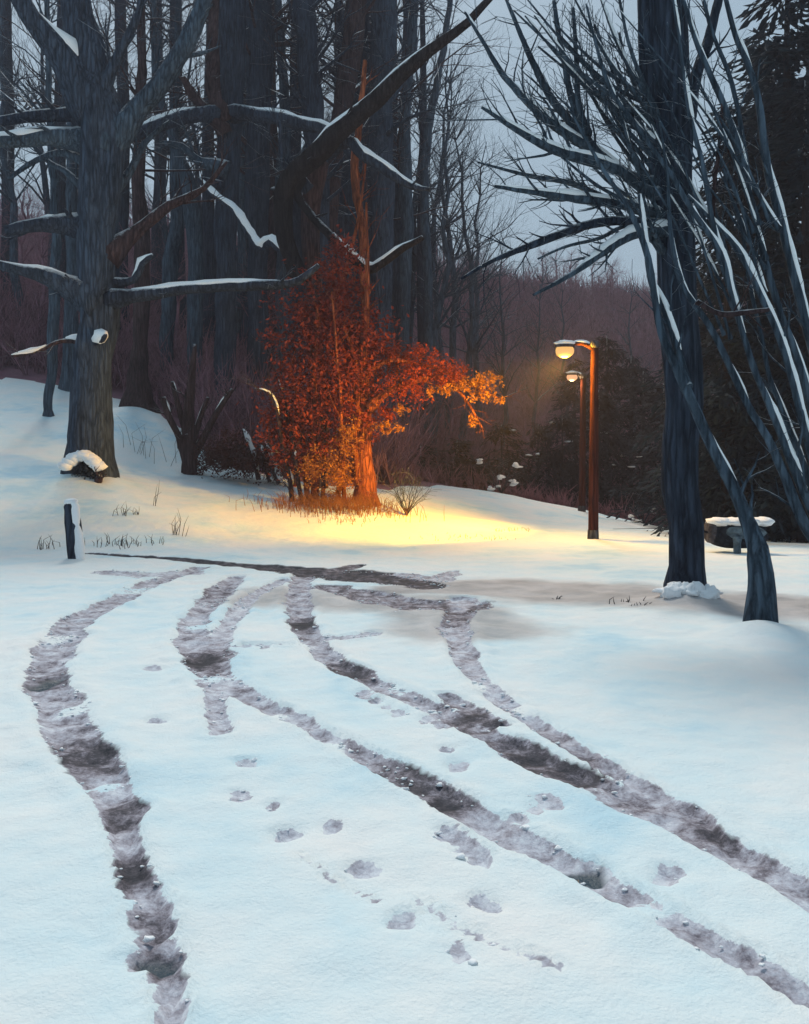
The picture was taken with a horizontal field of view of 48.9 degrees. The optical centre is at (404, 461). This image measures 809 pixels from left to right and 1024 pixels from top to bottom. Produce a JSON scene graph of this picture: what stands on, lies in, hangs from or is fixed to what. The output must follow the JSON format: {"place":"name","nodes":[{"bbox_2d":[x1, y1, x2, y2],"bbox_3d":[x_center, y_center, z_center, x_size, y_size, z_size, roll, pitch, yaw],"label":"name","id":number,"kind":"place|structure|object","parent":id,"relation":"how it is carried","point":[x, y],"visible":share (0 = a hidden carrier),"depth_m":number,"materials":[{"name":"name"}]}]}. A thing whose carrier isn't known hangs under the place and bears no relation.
{"place":"outdoors","nodes":[
{"label":"outdoors","id":0,"kind":"place"},
{"bbox_2d":[0,270,660,489],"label":"hill","id":1,"kind":"structure","parent":0,"point":[10,371],"depth_m":37.78,"materials":[{"name":"plant"}]},
{"bbox_2d":[0,0,44,313],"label":"tall bare tree","id":2,"kind":"object","parent":1,"relation":"on","point":[9,196],"visible":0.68,"depth_m":41.59,"materials":[{"name":"black plant"}]},
{"bbox_2d":[0,169,49,308],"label":"bare tree","id":3,"kind":"object","parent":1,"relation":"on","point":[21,250],"visible":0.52,"depth_m":43.59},
{"bbox_2d":[0,0,52,302],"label":"dark tree","id":4,"kind":"object","parent":1,"relation":"on","point":[12,150],"visible":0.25,"depth_m":45.76,"materials":[{"name":"grey plant"}]},
{"bbox_2d":[15,169,42,233],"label":"bare tree","id":5,"kind":"object","parent":1,"relation":"on","point":[26,191],"visible":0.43,"depth_m":73.05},
{"bbox_2d":[3,196,65,352],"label":"bare tree","id":6,"kind":"object","parent":1,"relation":"on","point":[43,289],"visible":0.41,"depth_m":38.53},
{"bbox_2d":[3,0,66,310],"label":"dark tree","id":7,"kind":"object","parent":1,"relation":"on","point":[62,200],"visible":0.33,"depth_m":44.71,"materials":[{"name":"black plant"}]},
{"bbox_2d":[2,0,102,306],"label":"tall bare tree","id":8,"kind":"object","parent":1,"relation":"on","point":[43,169],"visible":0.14,"depth_m":45.65,"materials":[{"name":"black plant"}]},
{"bbox_2d":[8,1,147,313],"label":"tall bare tree","id":9,"kind":"object","parent":1,"relation":"on","point":[66,122],"visible":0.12,"depth_m":43.73,"materials":[{"name":"black plant"}]},
{"bbox_2d":[21,0,154,205],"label":"tall bare tree","id":10,"kind":"object","parent":1,"relation":"on","point":[105,40],"visible":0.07,"depth_m":47.58,"materials":[{"name":"black plant"}]},
{"bbox_2d":[0,0,205,391],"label":"bare tree","id":11,"kind":"object","parent":1,"relation":"on","point":[71,323],"visible":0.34,"depth_m":34.76,"materials":[{"name":"black plant"}]},
{"bbox_2d":[26,0,202,344],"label":"dark tree","id":12,"kind":"object","parent":1,"relation":"on","point":[125,200],"visible":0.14,"depth_m":43.84,"materials":[{"name":"black plant"}]},
{"bbox_2d":[40,0,204,328],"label":"tall bare tree","id":13,"kind":"object","parent":1,"relation":"on","point":[157,165],"visible":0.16,"depth_m":45.62,"materials":[{"name":"black plant"}]},
{"bbox_2d":[1,0,292,393],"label":"bare tree","id":14,"kind":"object","parent":1,"relation":"on","point":[170,264],"visible":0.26,"depth_m":36.77,"materials":[{"name":"black plant"}]},
{"bbox_2d":[104,0,198,325],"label":"dark tree","id":15,"kind":"object","parent":1,"relation":"on","point":[155,230],"visible":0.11,"depth_m":51.70,"materials":[{"name":"black plant"}]},
{"bbox_2d":[119,221,185,337],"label":"bare tree","id":16,"kind":"object","parent":1,"relation":"on","point":[130,274],"visible":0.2,"depth_m":43.21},
{"bbox_2d":[100,0,214,330],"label":"dark tree","id":17,"kind":"object","parent":1,"relation":"on","point":[181,256],"visible":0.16,"depth_m":46.75,"materials":[{"name":"black plant"}]},
{"bbox_2d":[118,0,216,350],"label":"dark tree","id":18,"kind":"object","parent":1,"relation":"on","point":[210,261],"visible":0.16,"depth_m":42.70,"materials":[{"name":"grey plant"}]},
{"bbox_2d":[129,219,214,361],"bbox_3d":[-9.989,-6.701,38.557,3.773,7.844,4.405,0,0,39],"label":"bare tree","id":19,"kind":"object","parent":1,"relation":"on","point":[177,313],"visible":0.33,"depth_m":38.27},
{"bbox_2d":[130,0,215,220],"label":"tall bare tree","id":20,"kind":"object","parent":1,"relation":"on","point":[197,166],"visible":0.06,"depth_m":49.73,"materials":[{"name":"black plant"}]},
{"bbox_2d":[102,0,297,384],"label":"bare tree","id":21,"kind":"object","parent":1,"relation":"on","point":[193,226],"visible":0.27,"depth_m":35.78,"materials":[{"name":"black plant"}]},
{"bbox_2d":[67,0,366,408],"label":"bare tree","id":22,"kind":"object","parent":1,"relation":"on","point":[228,105],"visible":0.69,"depth_m":32.48,"materials":[{"name":"grey plant"}]},
{"bbox_2d":[117,0,354,403],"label":"bare tree","id":23,"kind":"object","parent":1,"relation":"on","point":[257,215],"visible":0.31,"depth_m":35.62,"materials":[{"name":"grey plant"}]},
{"bbox_2d":[153,2,323,349],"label":"dark tree","id":24,"kind":"object","parent":1,"relation":"on","point":[246,322],"visible":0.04,"depth_m":45.60,"materials":[{"name":"black plant"}]},
{"bbox_2d":[204,240,287,371],"bbox_3d":[-5.907,-5.557,37.437,4.173,8.676,4.872,0,0,16],"label":"bare tree","id":25,"kind":"object","parent":1,"relation":"on","point":[268,311],"visible":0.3,"depth_m":37.18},
{"bbox_2d":[149,0,376,403],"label":"bare tree","id":26,"kind":"object","parent":1,"relation":"on","point":[271,228],"visible":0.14,"depth_m":39.67,"materials":[{"name":"brown plant"}]},
{"bbox_2d":[202,0,331,335],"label":"bare tree","id":27,"kind":"object","parent":1,"relation":"on","point":[242,238],"visible":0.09,"depth_m":40.72,"materials":[{"name":"black plant"}]},
{"bbox_2d":[276,16,333,310],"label":"tall bare tree","id":28,"kind":"object","parent":1,"relation":"on","point":[325,119],"visible":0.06,"depth_m":51.36,"materials":[{"name":"black plant"}]},
{"bbox_2d":[275,0,344,375],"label":"dark tree","id":29,"kind":"object","parent":1,"relation":"on","point":[295,143],"visible":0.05,"depth_m":44.70,"materials":[{"name":"black plant"}]},
{"bbox_2d":[246,0,388,392],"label":"bare tree","id":30,"kind":"object","parent":1,"relation":"on","point":[287,149],"visible":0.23,"depth_m":37.75,"materials":[{"name":"black plant"}]},
{"bbox_2d":[240,0,437,417],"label":"bare tree","id":31,"kind":"object","parent":1,"relation":"on","point":[308,71],"visible":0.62,"depth_m":34.60,"materials":[{"name":"black plant"}]},
{"bbox_2d":[243,0,437,389],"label":"bare tree","id":32,"kind":"object","parent":1,"relation":"on","point":[343,91],"visible":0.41,"depth_m":36.68,"materials":[{"name":"brown plant"}]},
{"bbox_2d":[240,0,479,431],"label":"bare tree","id":33,"kind":"object","parent":1,"relation":"on","point":[382,199],"visible":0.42,"depth_m":38.57,"materials":[{"name":"grey plant"}]},
{"bbox_2d":[266,0,466,413],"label":"bare tree","id":34,"kind":"object","parent":1,"relation":"on","point":[348,220],"visible":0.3,"depth_m":39.52,"materials":[{"name":"black plant"}]},
{"bbox_2d":[322,0,417,390],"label":"dark tree","id":35,"kind":"object","parent":1,"relation":"on","point":[340,221],"visible":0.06,"depth_m":47.58,"materials":[{"name":"black plant"}]},
{"bbox_2d":[0,201,744,526],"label":"scrub","id":36,"kind":"object","parent":1,"relation":"on","point":[21,329],"visible":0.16,"depth_m":42.10,"materials":[{"name":"plant"}]},
{"bbox_2d":[301,0,457,392],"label":"dark tree","id":37,"kind":"object","parent":1,"relation":"on","point":[370,239],"visible":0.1,"depth_m":45.65,"materials":[{"name":"black plant"}]},
{"bbox_2d":[324,0,452,404],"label":"dark tree","id":38,"kind":"object","parent":1,"relation":"on","point":[395,132],"visible":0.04,"depth_m":49.69,"materials":[{"name":"black plant"}]},
{"bbox_2d":[339,0,466,420],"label":"bare tree","id":39,"kind":"object","parent":1,"relation":"on","point":[395,290],"visible":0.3,"depth_m":42.72,"materials":[{"name":"grey plant"}]},
{"bbox_2d":[276,0,544,460],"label":"bare tree","id":40,"kind":"object","parent":1,"relation":"on","point":[406,218],"visible":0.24,"depth_m":41.76,"materials":[{"name":"black plant"}]},
{"bbox_2d":[301,4,528,377],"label":"tall bare tree","id":41,"kind":"object","parent":1,"relation":"on","point":[433,246],"visible":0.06,"depth_m":46.94,"materials":[{"name":"black plant"}]},
{"bbox_2d":[394,359,439,458],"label":"bare tree","id":42,"kind":"object","parent":1,"relation":"on","point":[419,411],"visible":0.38,"depth_m":38.84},
{"bbox_2d":[338,27,529,426],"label":"tall bare tree","id":43,"kind":"object","parent":1,"relation":"on","point":[413,309],"visible":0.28,"depth_m":47.64,"materials":[{"name":"black plant"}]},
{"bbox_2d":[407,445,461,478],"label":"evergreen tree","id":44,"kind":"object","parent":1,"relation":"on","point":[423,460],"visible":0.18,"depth_m":36.95,"materials":[{"name":"green plant"}]},
{"bbox_2d":[340,0,531,446],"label":"bare tree","id":45,"kind":"object","parent":1,"relation":"on","point":[426,246],"visible":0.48,"depth_m":43.84,"materials":[{"name":"black plant"}]},
{"bbox_2d":[399,0,489,433],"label":"dark tree","id":46,"kind":"object","parent":1,"relation":"on","point":[420,320],"visible":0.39,"depth_m":46.79,"materials":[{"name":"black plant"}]},
{"bbox_2d":[444,293,468,361],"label":"bare tree","id":47,"kind":"object","parent":1,"relation":"on","point":[464,326],"visible":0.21,"depth_m":68.80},
{"bbox_2d":[428,357,486,464],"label":"bare tree","id":48,"kind":"object","parent":1,"relation":"on","point":[454,415],"visible":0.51,"depth_m":43.72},
{"bbox_2d":[443,319,480,407],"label":"bare tree","id":49,"kind":"object","parent":1,"relation":"on","point":[456,349],"visible":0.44,"depth_m":61.29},
{"bbox_2d":[394,65,537,439],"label":"tall bare tree","id":50,"kind":"object","parent":1,"relation":"on","point":[453,326],"visible":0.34,"depth_m":49.73,"materials":[{"name":"grey plant"}]},
{"bbox_2d":[431,438,513,491],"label":"evergreen tree","id":51,"kind":"object","parent":1,"relation":"on","point":[466,445],"visible":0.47,"depth_m":36.69,"materials":[{"name":"green plant"}]},
{"bbox_2d":[411,22,534,424],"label":"tall bare tree","id":52,"kind":"object","parent":1,"relation":"on","point":[441,351],"visible":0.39,"depth_m":55.39,"materials":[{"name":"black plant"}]},
{"bbox_2d":[395,21,558,462],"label":"tall bare tree","id":53,"kind":"object","parent":1,"relation":"on","point":[443,294],"visible":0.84,"depth_m":44.36,"materials":[{"name":"grey plant"}]},
{"bbox_2d":[413,136,540,444],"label":"tall bare tree","id":54,"kind":"object","parent":1,"relation":"on","point":[478,403],"visible":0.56,"depth_m":52.69,"materials":[{"name":"brown plant"}]},
{"bbox_2d":[413,63,548,472],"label":"tall bare tree","id":55,"kind":"object","parent":1,"relation":"on","point":[473,317],"visible":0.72,"depth_m":45.87,"materials":[{"name":"grey plant"}]},
{"bbox_2d":[463,422,546,497],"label":"evergreen tree","id":56,"kind":"object","parent":1,"relation":"on","point":[506,430],"visible":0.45,"depth_m":37.61,"materials":[{"name":"green plant"}]},
{"bbox_2d":[457,237,565,455],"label":"tall bare tree","id":57,"kind":"object","parent":1,"relation":"on","point":[502,372],"visible":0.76,"depth_m":49.92,"materials":[{"name":"brown plant"}]},
{"bbox_2d":[499,362,547,460],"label":"bare tree","id":58,"kind":"object","parent":1,"relation":"on","point":[521,407],"visible":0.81,"depth_m":52.45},
{"bbox_2d":[506,422,571,500],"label":"evergreen tree","id":59,"kind":"object","parent":1,"relation":"on","point":[538,432],"visible":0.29,"depth_m":40.58,"materials":[{"name":"green plant"}]},
{"bbox_2d":[528,303,552,358],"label":"bare tree","id":60,"kind":"object","parent":1,"relation":"on","point":[544,323],"visible":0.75,"depth_m":72.61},
{"bbox_2d":[496,252,587,448],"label":"tall bare tree","id":61,"kind":"object","parent":1,"relation":"on","point":[538,374],"visible":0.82,"depth_m":54.02,"materials":[{"name":"brown plant"}]},
{"bbox_2d":[513,269,591,437],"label":"tall bare tree","id":62,"kind":"object","parent":1,"relation":"on","point":[563,361],"visible":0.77,"depth_m":55.58,"materials":[{"name":"brown plant"}]},
{"bbox_2d":[555,239,581,296],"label":"bare tree","id":63,"kind":"object","parent":1,"relation":"on","point":[570,253],"visible":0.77,"depth_m":89.15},
{"bbox_2d":[526,411,616,507],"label":"evergreen tree","id":64,"kind":"object","parent":1,"relation":"on","point":[557,460],"visible":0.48,"depth_m":38.01,"materials":[{"name":"green plant"}]},
{"bbox_2d":[522,359,626,495],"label":"evergreen tree","id":65,"kind":"object","parent":1,"relation":"on","point":[569,395],"visible":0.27,"depth_m":45.82,"materials":[{"name":"green plant"}]},
{"bbox_2d":[542,387,658,513],"bbox_3d":[8.253,0.114,38.144,6.108,6.584,6.070,0,0,34],"label":"evergreen tree","id":66,"kind":"object","parent":1,"relation":"on","point":[604,401],"visible":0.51,"depth_m":37.73,"materials":[{"name":"green plant"}]},
{"bbox_2d":[589,256,624,300],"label":"bare tree","id":67,"kind":"object","parent":1,"relation":"on","point":[607,285],"visible":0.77,"depth_m":84.46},
{"bbox_2d":[555,331,659,507],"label":"evergreen tree","id":68,"kind":"object","parent":1,"relation":"on","point":[608,379],"visible":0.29,"depth_m":42.84,"materials":[{"name":"black plant"}]},
{"bbox_2d":[588,256,626,313],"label":"bare tree","id":69,"kind":"object","parent":1,"relation":"on","point":[611,279],"visible":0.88,"depth_m":83.69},
{"bbox_2d":[587,368,660,513],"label":"evergreen tree","id":70,"kind":"object","parent":1,"relation":"on","point":[641,398],"visible":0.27,"depth_m":39.93,"materials":[{"name":"green plant"}]},
{"bbox_2d":[595,283,660,429],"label":"tall bare tree","id":71,"kind":"object","parent":1,"relation":"on","point":[628,337],"visible":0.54,"depth_m":55.84,"materials":[{"name":"brown plant"}]},
{"bbox_2d":[601,352,657,489],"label":"evergreen tree","id":72,"kind":"object","parent":1,"relation":"on","point":[635,370],"visible":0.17,"depth_m":46.83,"materials":[{"name":"green plant"}]},
{"bbox_2d":[612,381,665,520],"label":"evergreen tree","id":73,"kind":"object","parent":1,"relation":"on","point":[656,393],"visible":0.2,"depth_m":36.85,"materials":[{"name":"green plant"}]},
{"bbox_2d":[0,566,808,1023],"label":"road","id":74,"kind":"structure","parent":0,"point":[252,910],"depth_m":4.25,"materials":[{"name":"snow"}]},
{"bbox_2d":[22,569,764,1002],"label":"slush chunks","id":75,"kind":"object","parent":74,"relation":"on","point":[460,855],"visible":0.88,"depth_m":6.21,"materials":[{"name":"snow"}]},
{"bbox_2d":[0,377,808,766],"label":"snow ground","id":76,"kind":"structure","parent":0,"point":[732,675],"depth_m":17.36,"materials":[{"name":"snow"}]},
{"bbox_2d":[64,498,84,558],"bbox_3d":[-5.658,1.230,15.295,0.406,1.192,0.285,0,0,0],"label":"wooden post","id":77,"kind":"object","parent":76,"relation":"on","point":[75,545],"visible":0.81,"depth_m":15.18,"materials":[{"name":"grey wood"}]},
{"bbox_2d":[70,461,107,482],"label":"shrub","id":78,"kind":"object","parent":76,"relation":"on","point":[98,476],"visible":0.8,"depth_m":23.10,"materials":[{"name":"brown plant"}]},
{"bbox_2d":[57,450,107,471],"bbox_3d":[-8.308,-0.017,23.006,1.315,0.574,0.477,0,0,0],"label":"snow heap","id":79,"kind":"object","parent":78,"relation":"on","point":[71,460],"visible":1,"depth_m":22.85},
{"bbox_2d":[0,0,205,416],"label":"bare tree","id":80,"kind":"object","parent":76,"relation":"on","point":[53,318],"visible":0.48,"depth_m":29.89,"materials":[{"name":"black plant"}]},
{"bbox_2d":[52,533,163,547],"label":"grass tuft","id":81,"kind":"object","parent":76,"relation":"on","point":[122,539],"visible":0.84,"depth_m":17.66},
{"bbox_2d":[121,420,176,464],"bbox_3d":[-7.888,-0.638,27.999,2.667,1.766,0.907,0,0,0],"label":"grass tuft","id":82,"kind":"object","parent":76,"relation":"on","point":[144,444],"visible":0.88,"depth_m":28.00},
{"bbox_2d":[0,0,319,477],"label":"bare tree","id":83,"kind":"object","parent":76,"relation":"on","point":[100,136],"visible":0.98,"depth_m":23.57,"materials":[{"name":"grey plant"}]},
{"bbox_2d":[57,0,275,413],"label":"bare tree","id":84,"kind":"object","parent":76,"relation":"on","point":[138,392],"visible":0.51,"depth_m":32.78,"materials":[{"name":"brown plant"}]},
{"bbox_2d":[151,344,240,474],"bbox_3d":[-6.443,-1.563,27.421,2.817,4.071,1.367,0,0,0],"label":"shrub","id":85,"kind":"object","parent":76,"relation":"on","point":[189,449],"visible":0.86,"depth_m":27.28,"materials":[{"name":"brown plant"}]},
{"bbox_2d":[197,413,301,484],"bbox_3d":[-4.646,-0.322,26.861,3.034,2.388,2.321,0,0,-23],"label":"shrub","id":86,"kind":"object","parent":76,"relation":"on","point":[230,458],"visible":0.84,"depth_m":26.63,"materials":[{"name":"brown plant"}]},
{"bbox_2d":[226,487,428,521],"bbox_3d":[-1.852,1.087,22.955,5.772,0.959,2.775,0,0,0],"label":"grass tuft","id":87,"kind":"object","parent":76,"relation":"on","point":[342,503],"visible":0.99,"depth_m":22.81,"materials":[{"name":"plant"}]},
{"bbox_2d":[233,0,492,487],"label":"bare tree","id":88,"kind":"object","parent":76,"relation":"on","point":[305,171],"visible":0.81,"depth_m":25.74,"materials":[{"name":"brown plant"}]},
{"bbox_2d":[221,198,520,506],"bbox_3d":[-0.787,-2.756,24.212,7.845,8.902,3.764,0,0,0],"label":"red bush","id":89,"kind":"object","parent":76,"relation":"on","point":[360,436],"visible":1,"depth_m":23.83,"materials":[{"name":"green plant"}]},
{"bbox_2d":[367,456,437,514],"bbox_3d":[0.018,0.729,23.125,1.604,1.843,2.202,0,0,-39],"label":"snowy shrub","id":90,"kind":"object","parent":76,"relation":"on","point":[403,499],"visible":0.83,"depth_m":23.02,"materials":[{"name":"brown plant"}]},
{"bbox_2d":[476,444,522,492],"bbox_3d":[3.593,0.180,33.585,1.610,2.065,1.718,0,0,-36],"label":"snowy shrub","id":91,"kind":"object","parent":76,"relation":"on","point":[500,477],"visible":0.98,"depth_m":33.49,"materials":[{"name":"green plant"}]},
{"bbox_2d":[565,371,586,511],"bbox_3d":[6.080,-0.526,31.536,0.756,5.383,0.335,0,0,17],"label":"street lamp","id":92,"kind":"object","parent":76,"relation":"on","point":[571,375],"visible":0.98,"depth_m":31.41,"materials":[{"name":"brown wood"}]},
{"bbox_2d":[554,340,599,538],"bbox_3d":[3.815,-0.294,19.763,1.030,4.819,0.379,0,0,0],"label":"street lamp","id":93,"kind":"object","parent":76,"relation":"on","point":[564,348],"visible":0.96,"depth_m":19.62,"materials":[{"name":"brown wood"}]},
{"bbox_2d":[419,0,750,586],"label":"bare tree","id":94,"kind":"object","parent":76,"relation":"on","point":[680,466],"visible":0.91,"depth_m":10.89,"materials":[{"name":"grey plant"}]},
{"bbox_2d":[610,483,658,524],"bbox_3d":[8.063,1.494,30.203,1.805,1.586,1.739,0,0,-29],"label":"snowy shrub","id":95,"kind":"object","parent":76,"relation":"on","point":[639,518],"visible":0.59,"depth_m":30.43,"materials":[{"name":"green plant"}]},
{"bbox_2d":[549,43,780,622],"bbox_3d":[2.726,-1.138,9.409,2.330,6.569,0.793,0,0,22],"label":"leaning tree","id":96,"kind":"object","parent":76,"relation":"on","point":[761,600],"visible":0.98,"depth_m":9.21,"materials":[{"name":"grey plant"}]},
{"bbox_2d":[541,0,808,541],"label":"leaning tree","id":97,"kind":"object","parent":76,"relation":"on","point":[791,447],"visible":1,"depth_m":10.30,"materials":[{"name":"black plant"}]},
{"bbox_2d":[606,266,752,527],"bbox_3d":[10.416,-1.597,28.895,5.731,9.637,5.868,0,0,-28],"label":"pine tree","id":98,"kind":"object","parent":76,"relation":"on","point":[703,329],"visible":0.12,"depth_m":29.25,"materials":[{"name":"green plant"}]},
{"bbox_2d":[652,581,722,598],"bbox_3d":[3.420,1.577,10.634,0.908,0.311,0.530,0,0,0],"label":"snow heap","id":99,"kind":"object","parent":76,"relation":"on","point":[670,590],"visible":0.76,"depth_m":10.49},
{"bbox_2d":[629,106,805,541],"bbox_3d":[8.085,-3.224,23.813,5.868,12.850,5.731,0,0,37],"label":"pine tree","id":100,"kind":"object","parent":76,"relation":"on","point":[724,395],"visible":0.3,"depth_m":23.65,"materials":[{"name":"green plant"}]},
{"bbox_2d":[632,22,802,519],"bbox_3d":[10.931,-4.918,27.220,7.673,17.668,7.494,0,0,-10],"label":"pine tree","id":101,"kind":"object","parent":76,"relation":"on","point":[754,37],"visible":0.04,"depth_m":27.93,"materials":[{"name":"green plant"}]},
{"bbox_2d":[647,105,799,525],"bbox_3d":[11.744,-4.282,31.734,7.053,16.598,7.222,0,0,26],"label":"pine tree","id":102,"kind":"object","parent":76,"relation":"on","point":[650,522],"depth_m":31.16,"materials":[{"name":"green plant"}]},
{"bbox_2d":[651,0,808,539],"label":"pine tree","id":103,"kind":"object","parent":76,"relation":"on","point":[799,52],"visible":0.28,"depth_m":24.67,"materials":[{"name":"green plant"}]},
{"bbox_2d":[654,68,808,539],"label":"pine tree","id":104,"kind":"object","parent":76,"relation":"on","point":[762,84],"visible":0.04,"depth_m":25.80,"materials":[{"name":"green plant"}]},
{"bbox_2d":[704,516,774,552],"bbox_3d":[6.453,1.395,17.167,1.260,0.675,0.809,0,0,0],"label":"stone bench","id":105,"kind":"object","parent":76,"relation":"on","point":[723,532],"visible":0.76,"depth_m":16.94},
{"bbox_2d":[699,69,808,542],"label":"pine tree","id":106,"kind":"object","parent":76,"relation":"on","point":[791,183],"visible":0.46,"depth_m":22.94,"materials":[{"name":"green plant"}]},
{"bbox_2d":[0,0,808,292],"label":"sky","id":107,"kind":"structure","parent":0,"point":[630,250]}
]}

